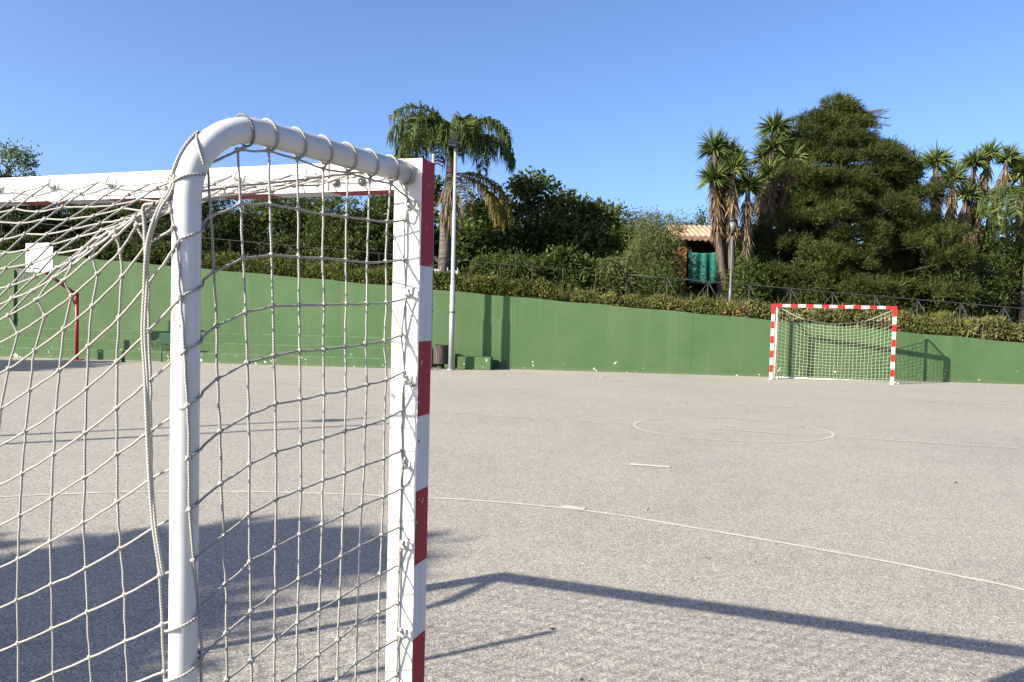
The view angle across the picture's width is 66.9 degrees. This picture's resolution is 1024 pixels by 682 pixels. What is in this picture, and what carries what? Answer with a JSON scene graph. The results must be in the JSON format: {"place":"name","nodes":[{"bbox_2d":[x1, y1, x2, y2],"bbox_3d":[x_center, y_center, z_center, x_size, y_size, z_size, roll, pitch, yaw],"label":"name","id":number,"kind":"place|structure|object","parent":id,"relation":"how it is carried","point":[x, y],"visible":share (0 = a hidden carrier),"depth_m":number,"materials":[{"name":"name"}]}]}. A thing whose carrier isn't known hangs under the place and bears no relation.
{"place":"outdoors","nodes":[
{"label":"outdoors","id":0,"kind":"place"},
{"bbox_2d":[120,351,125,361],"bbox_3d":[-11.014,0.431,21.942,0.133,0.320,0.140,1,2,0],"label":"short bollard","id":1,"kind":"object","parent":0,"point":[123,358],"visible":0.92,"depth_m":21.90,"materials":[{"name":"green paint"}]},
{"bbox_2d":[3,224,1020,339],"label":"terrain","id":2,"kind":"structure","parent":0,"point":[563,300],"depth_m":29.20,"materials":[{"name":"green plant"}]},
{"bbox_2d":[0,137,51,232],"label":"leafy tree","id":3,"kind":"object","parent":2,"relation":"on","point":[24,163],"visible":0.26,"depth_m":29.70,"materials":[{"name":"green plant"}]},
{"bbox_2d":[0,232,65,255],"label":"hedge section","id":4,"kind":"object","parent":2,"relation":"on","point":[6,245],"visible":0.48,"depth_m":24.33,"materials":[{"name":"green plant"}]},
{"bbox_2d":[0,176,79,241],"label":"bushy tree","id":5,"kind":"object","parent":2,"relation":"on","point":[18,215],"visible":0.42,"depth_m":27.61,"materials":[{"name":"green plant"}]},
{"bbox_2d":[45,202,167,245],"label":"bushy tree","id":6,"kind":"object","parent":2,"relation":"on","point":[118,215],"visible":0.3,"depth_m":28.24,"materials":[{"name":"green plant"}]},
{"bbox_2d":[57,234,207,268],"bbox_3d":[-11.821,-2.777,24.407,4.721,1.152,1.353,2,2,4],"label":"hedge section","id":7,"kind":"object","parent":2,"relation":"on","point":[159,252],"visible":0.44,"depth_m":24.05,"materials":[{"name":"green plant"}]},
{"bbox_2d":[128,207,257,246],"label":"bushy tree","id":8,"kind":"object","parent":2,"relation":"on","point":[132,237],"visible":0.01,"depth_m":35.66,"materials":[{"name":"green plant"}]},
{"bbox_2d":[127,200,268,255],"bbox_3d":[-11.403,-4.427,28.500,5.288,3.478,4.289,1,2,0],"label":"bushy tree","id":9,"kind":"object","parent":2,"relation":"on","point":[220,223],"visible":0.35,"depth_m":27.59,"materials":[{"name":"green plant"}]},
{"bbox_2d":[213,197,343,264],"bbox_3d":[-8.671,-4.374,29.206,4.526,3.757,4.593,3,3,36],"label":"bushy tree","id":10,"kind":"object","parent":2,"relation":"on","point":[284,224],"visible":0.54,"depth_m":28.13,"materials":[{"name":"green plant"}]},
{"bbox_2d":[201,250,392,284],"bbox_3d":[-6.234,-2.212,24.010,6.829,1.153,1.254,2,2,4],"label":"hedge section","id":11,"kind":"object","parent":2,"relation":"on","point":[289,268],"visible":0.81,"depth_m":23.71,"materials":[{"name":"green plant"}]},
{"bbox_2d":[0,220,595,290],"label":"hedge","id":12,"kind":"object","parent":2,"relation":"on","point":[470,274],"visible":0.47,"depth_m":25.36,"materials":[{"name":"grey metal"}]},
{"bbox_2d":[287,202,370,258],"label":"bushy tree","id":13,"kind":"object","parent":2,"relation":"on","point":[333,222],"visible":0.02,"depth_m":36.10,"materials":[{"name":"green plant"}]},
{"bbox_2d":[292,196,393,270],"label":"bushy tree","id":14,"kind":"object","parent":2,"relation":"on","point":[334,234],"visible":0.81,"depth_m":27.53,"materials":[{"name":"green plant"}]},
{"bbox_2d":[360,195,439,267],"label":"bushy tree","id":15,"kind":"object","parent":2,"relation":"on","point":[376,210],"visible":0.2,"depth_m":28.69,"materials":[{"name":"green plant"}]},
{"bbox_2d":[371,153,444,227],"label":"leafy tree","id":16,"kind":"object","parent":2,"relation":"on","point":[438,183],"visible":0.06,"depth_m":33.45,"materials":[{"name":"green plant"}]},
{"bbox_2d":[385,100,515,272],"bbox_3d":[-2.251,-4.934,26.892,4.216,6.295,4.022,0,3,-36],"label":"queen palm","id":17,"kind":"object","parent":2,"relation":"on","point":[435,131],"visible":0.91,"depth_m":26.26,"materials":[{"name":"green plant"}]},
{"bbox_2d":[433,270,472,292],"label":"hedge section","id":18,"kind":"object","parent":2,"relation":"on","point":[441,280],"visible":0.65,"depth_m":23.27,"materials":[{"name":"green plant"}]},
{"bbox_2d":[433,191,528,277],"bbox_3d":[-1.109,-3.796,28.997,3.661,3.777,3.416,1,2,0],"label":"fig tree","id":19,"kind":"object","parent":2,"relation":"on","point":[479,230],"visible":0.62,"depth_m":28.26,"materials":[{"name":"green plant"}]},
{"bbox_2d":[461,245,504,281],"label":"round bush","id":20,"kind":"object","parent":2,"relation":"on","point":[483,269],"visible":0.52,"depth_m":26.52,"materials":[{"name":"green plant"}]},
{"bbox_2d":[469,273,560,300],"bbox_3d":[0.078,-1.580,23.543,2.818,0.978,1.349,1,2,0],"label":"hedge section","id":21,"kind":"object","parent":2,"relation":"on","point":[539,288],"visible":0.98,"depth_m":23.21,"materials":[{"name":"green plant"}]},
{"bbox_2d":[463,165,580,273],"bbox_3d":[0.589,-4.232,29.738,4.907,5.017,3.644,1,2,0],"label":"fig tree","id":22,"kind":"object","parent":2,"relation":"on","point":[526,190],"visible":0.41,"depth_m":29.22,"materials":[{"name":"green plant"}]},
{"bbox_2d":[491,240,553,283],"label":"round bush","id":23,"kind":"object","parent":2,"relation":"on","point":[513,270],"visible":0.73,"depth_m":26.19,"materials":[{"name":"green plant"}]},
{"bbox_2d":[539,242,604,294],"bbox_3d":[2.002,-2.342,26.820,2.442,2.214,2.548,1,2,0],"label":"round bush","id":24,"kind":"object","parent":2,"relation":"on","point":[560,257],"visible":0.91,"depth_m":26.35,"materials":[{"name":"green plant"}]},
{"bbox_2d":[527,184,632,290],"bbox_3d":[2.632,-3.870,29.775,4.658,4.381,3.425,1,2,0],"label":"fig tree","id":25,"kind":"object","parent":2,"relation":"on","point":[586,213],"visible":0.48,"depth_m":29.13,"materials":[{"name":"green plant"}]},
{"bbox_2d":[567,289,621,306],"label":"hedge section","id":26,"kind":"object","parent":2,"relation":"on","point":[609,298],"visible":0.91,"depth_m":23.01,"materials":[{"name":"green plant"}]},
{"bbox_2d":[582,250,640,295],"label":"round bush","id":27,"kind":"object","parent":2,"relation":"on","point":[612,274],"visible":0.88,"depth_m":26.39,"materials":[{"name":"green plant"}]},
{"bbox_2d":[587,198,642,275],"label":"bushy tree","id":28,"kind":"object","parent":2,"relation":"on","point":[610,218],"depth_m":29.57,"materials":[{"name":"green plant"}]},
{"bbox_2d":[583,203,685,293],"bbox_3d":[4.288,-3.382,29.238,3.548,3.661,2.898,1,2,-18],"label":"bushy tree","id":29,"kind":"object","parent":2,"relation":"on","point":[627,230],"visible":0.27,"depth_m":28.82,"materials":[{"name":"green plant"}]},
{"bbox_2d":[619,293,681,311],"bbox_3d":[4.087,-1.145,23.249,1.867,0.670,1.320,1,2,0],"label":"hedge section","id":30,"kind":"object","parent":2,"relation":"on","point":[661,301],"visible":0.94,"depth_m":22.89,"materials":[{"name":"green plant"}]},
{"bbox_2d":[613,205,692,292],"bbox_3d":[5.003,-3.059,27.862,3.119,3.704,2.905,1,2,0],"label":"round bush","id":31,"kind":"object","parent":2,"relation":"on","point":[654,243],"visible":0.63,"depth_m":27.37,"materials":[{"name":"green plant"}]},
{"bbox_2d":[629,256,691,299],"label":"round bush","id":32,"kind":"object","parent":2,"relation":"on","point":[649,286],"visible":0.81,"depth_m":26.12,"materials":[{"name":"green plant"}]},
{"bbox_2d":[653,208,697,244],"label":"round bush","id":33,"kind":"object","parent":2,"relation":"on","point":[687,223],"visible":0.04,"depth_m":33.75,"materials":[{"name":"green plant"}]},
{"bbox_2d":[685,206,712,244],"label":"round bush","id":34,"kind":"object","parent":2,"relation":"on","point":[701,219],"visible":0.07,"depth_m":33.24,"materials":[{"name":"green plant"}]},
{"bbox_2d":[665,224,741,296],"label":"house","id":35,"kind":"structure","parent":2,"relation":"on","point":[698,233],"depth_m":31.51,"materials":[{"name":"orange paint"}]},
{"bbox_2d":[688,252,738,283],"bbox_3d":[7.942,-2.859,30.210,2.114,1.301,0.175,1,2,0],"label":"tarpaulin","id":36,"kind":"object","parent":35,"relation":"hanging from","point":[702,266],"visible":0.42,"depth_m":30.21,"materials":[{"name":"teal fabric"}]},
{"bbox_2d":[678,295,742,316],"bbox_3d":[5.855,-0.999,23.097,1.909,0.775,1.368,1,2,0],"label":"hedge section","id":37,"kind":"object","parent":2,"relation":"on","point":[699,305],"visible":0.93,"depth_m":22.77,"materials":[{"name":"green plant"}]},
{"bbox_2d":[693,124,768,302],"bbox_3d":[7.983,-4.602,28.414,2.996,6.590,2.207,1,2,0],"label":"giant yucca","id":38,"kind":"object","parent":2,"relation":"on","point":[728,187],"visible":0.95,"depth_m":28.14,"materials":[{"name":"green plant"}]},
{"bbox_2d":[728,215,737,301],"bbox_3d":[6.911,-2.409,24.420,0.333,3.080,0.333,2,2,22],"label":"street lantern","id":39,"kind":"object","parent":2,"relation":"on","point":[732,220],"visible":0.88,"depth_m":24.38,"materials":[{"name":"grey paint"}]},
{"bbox_2d":[713,218,777,283],"bbox_3d":[9.098,-2.954,29.810,2.797,3.502,2.163,1,2,0],"label":"round bush","id":40,"kind":"object","parent":2,"relation":"on","point":[757,248],"visible":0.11,"depth_m":29.52,"materials":[{"name":"green plant"}]},
{"bbox_2d":[719,250,777,305],"bbox_3d":[8.356,-2.101,27.500,2.222,2.279,2.066,1,2,0],"label":"round bush","id":41,"kind":"object","parent":2,"relation":"on","point":[743,274],"visible":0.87,"depth_m":27.17,"materials":[{"name":"green plant"}]},
{"bbox_2d":[751,251,785,304],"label":"round bush","id":42,"kind":"object","parent":2,"relation":"on","point":[761,259],"visible":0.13,"depth_m":28.72,"materials":[{"name":"green plant"}]},
{"bbox_2d":[738,298,813,322],"bbox_3d":[7.690,-0.846,23.001,2.160,0.897,1.402,1,2,0],"label":"hedge section","id":43,"kind":"object","parent":2,"relation":"on","point":[752,308],"visible":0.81,"depth_m":22.59,"materials":[{"name":"green plant"}]},
{"bbox_2d":[748,109,808,303],"bbox_3d":[10.336,-5.310,30.278,2.544,7.780,2.146,1,2,0],"label":"giant yucca","id":44,"kind":"object","parent":2,"relation":"on","point":[770,150],"visible":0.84,"depth_m":29.96,"materials":[{"name":"green plant"}]},
{"bbox_2d":[764,258,844,309],"bbox_3d":[10.558,-1.831,28.249,3.023,2.420,3.008,0,3,-32],"label":"round bush","id":45,"kind":"object","parent":2,"relation":"on","point":[813,283],"visible":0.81,"depth_m":27.68,"materials":[{"name":"green plant"}]},
{"bbox_2d":[625,274,1023,322],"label":"metal railing","id":46,"kind":"object","parent":2,"relation":"on","point":[875,296],"visible":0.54,"depth_m":24.28,"materials":[{"name":"grey metal"}]},
{"bbox_2d":[802,302,901,330],"bbox_3d":[9.894,-0.656,22.826,2.738,1.010,1.433,1,2,0],"label":"hedge section","id":47,"kind":"object","parent":2,"relation":"on","point":[838,315],"visible":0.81,"depth_m":22.43,"materials":[{"name":"green plant"}]},
{"bbox_2d":[736,89,995,310],"bbox_3d":[13.374,-5.345,30.895,10.867,9.392,9.564,1,2,0],"label":"conifer","id":48,"kind":"object","parent":2,"relation":"on","point":[830,204],"visible":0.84,"depth_m":28.87,"materials":[{"name":"green plant"}]},
{"bbox_2d":[830,285,924,315],"bbox_3d":[13.030,-1.269,27.564,3.304,1.800,3.256,1,2,0],"label":"round bush","id":49,"kind":"object","parent":2,"relation":"on","point":[861,300],"visible":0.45,"depth_m":27.05,"materials":[{"name":"green plant"}]},
{"bbox_2d":[897,241,945,313],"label":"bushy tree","id":50,"kind":"object","parent":2,"relation":"on","point":[918,269],"depth_m":32.03,"materials":[{"name":"green plant"}]},
{"bbox_2d":[886,309,965,336],"bbox_3d":[12.028,-0.486,22.670,1.934,0.931,1.357,1,2,0],"label":"hedge section","id":51,"kind":"object","parent":2,"relation":"on","point":[941,321],"visible":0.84,"depth_m":22.34,"materials":[{"name":"green plant"}]},
{"bbox_2d":[907,137,1023,314],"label":"giant yucca","id":52,"kind":"object","parent":2,"relation":"on","point":[982,158],"visible":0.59,"depth_m":29.56,"materials":[{"name":"green plant"}]},
{"bbox_2d":[914,234,1023,323],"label":"round bush","id":53,"kind":"object","parent":2,"relation":"on","point":[996,287],"visible":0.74,"depth_m":27.68,"materials":[{"name":"green plant"}]},
{"bbox_2d":[946,314,1023,342],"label":"hedge section","id":54,"kind":"object","parent":2,"relation":"on","point":[993,327],"visible":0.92,"depth_m":22.16,"materials":[{"name":"green plant"}]},
{"bbox_2d":[953,197,1023,323],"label":"bushy tree","id":55,"kind":"object","parent":2,"relation":"on","point":[1001,244],"visible":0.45,"depth_m":28.77,"materials":[{"name":"green plant"}]},
{"bbox_2d":[974,182,1023,323],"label":"drooping palm","id":56,"kind":"object","parent":2,"relation":"on","point":[1013,192],"visible":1,"depth_m":27.46,"materials":[{"name":"green plant"}]},
{"bbox_2d":[992,151,1023,320],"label":"giant yucca","id":57,"kind":"object","parent":2,"relation":"on","point":[1017,169],"visible":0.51,"depth_m":29.68,"materials":[{"name":"green plant"}]},
{"bbox_2d":[0,357,1023,681],"bbox_3d":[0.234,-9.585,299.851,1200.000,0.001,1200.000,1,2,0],"label":"ground","id":58,"kind":"structure","parent":0,"point":[614,597],"depth_m":6.08,"materials":[{"name":"concrete"}]},
{"bbox_2d":[16,243,84,359],"bbox_3d":[-12.836,-1.072,21.587,1.688,3.260,1.034,0,3,-32],"label":"basketball hoop","id":59,"kind":"object","parent":58,"relation":"on","point":[31,255],"visible":0.75,"depth_m":21.48,"materials":[{"name":"red paint"}]},
{"bbox_2d":[159,333,170,361],"bbox_3d":[-9.858,0.192,22.132,0.340,0.840,0.240,2,2,4],"label":"box bin","id":60,"kind":"object","parent":58,"relation":"on","point":[164,338],"visible":0.63,"depth_m":22.00,"materials":[{"name":"green paint"}]},
{"bbox_2d":[0,327,391,368],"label":"seating steps","id":61,"kind":"structure","parent":58,"relation":"on","point":[231,348],"depth_m":22.68,"materials":[{"name":"green paint"}]},
{"bbox_2d":[0,113,434,681],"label":"striped goal","id":62,"kind":"object","parent":58,"relation":"on","point":[186,186],"visible":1,"depth_m":1.84,"materials":[{"name":"white paint"}]},
{"bbox_2d":[431,149,434,369],"bbox_3d":[-2.275,-2.279,21.832,0.234,6.170,0.240,1,2,0],"label":"floodlight pole","id":63,"kind":"object","parent":58,"relation":"on","point":[433,155],"visible":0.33,"depth_m":21.83,"materials":[{"name":"metal"}]},
{"bbox_2d":[433,344,448,368],"bbox_3d":[-2.061,0.447,22.454,0.432,0.688,0.433,2,2,4],"label":"litter bin","id":64,"kind":"object","parent":58,"relation":"on","point":[440,355],"visible":1,"depth_m":22.28,"materials":[{"name":"brown wood"}]},
{"bbox_2d":[447,135,458,369],"bbox_3d":[-1.694,-2.477,21.754,0.322,6.600,0.380,1,2,0],"label":"floodlight pole","id":65,"kind":"object","parent":58,"relation":"on","point":[452,142],"visible":1,"depth_m":21.79,"materials":[{"name":"metal"}]},
{"bbox_2d":[458,356,492,369],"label":"bench block","id":66,"kind":"structure","parent":58,"relation":"on","point":[476,362],"depth_m":22.23,"materials":[{"name":"green paint"}]},
{"bbox_2d":[0,250,1023,384],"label":"retaining wall","id":67,"kind":"structure","parent":58,"relation":"on","point":[510,332],"depth_m":22.68,"materials":[{"name":"green paint"}]},
{"bbox_2d":[13,270,15,323],"bbox_3d":[-15.322,-1.338,23.859,0.070,1.700,0.065,1,2,0],"label":"drain pipe","id":68,"kind":"object","parent":67,"relation":"attached to","point":[14,275],"visible":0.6,"depth_m":23.83,"materials":[{"name":"metal"}]},
{"bbox_2d":[0,368,1023,590],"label":"court markings","id":69,"kind":"object","parent":58,"relation":"on","point":[583,508],"visible":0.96,"depth_m":6.89,"materials":[{"name":"white paint"}]},
{"bbox_2d":[97,376,1017,680],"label":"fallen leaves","id":70,"kind":"object","parent":58,"relation":"on","point":[705,556],"visible":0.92,"depth_m":4.13,"materials":[{"name":"brown plant"}]},
{"bbox_2d":[769,304,898,384],"bbox_3d":[8.796,0.061,21.253,3.301,2.086,0.656,2,2,13],"label":"striped goal","id":71,"kind":"object","parent":58,"relation":"on","point":[775,337],"visible":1,"depth_m":21.30,"materials":[{"name":"white paint"}]},
{"bbox_2d":[0,0,1023,270],"label":"sky","id":72,"kind":"structure","parent":0,"point":[614,99],"materials":[{"name":"blue"}]}
]}

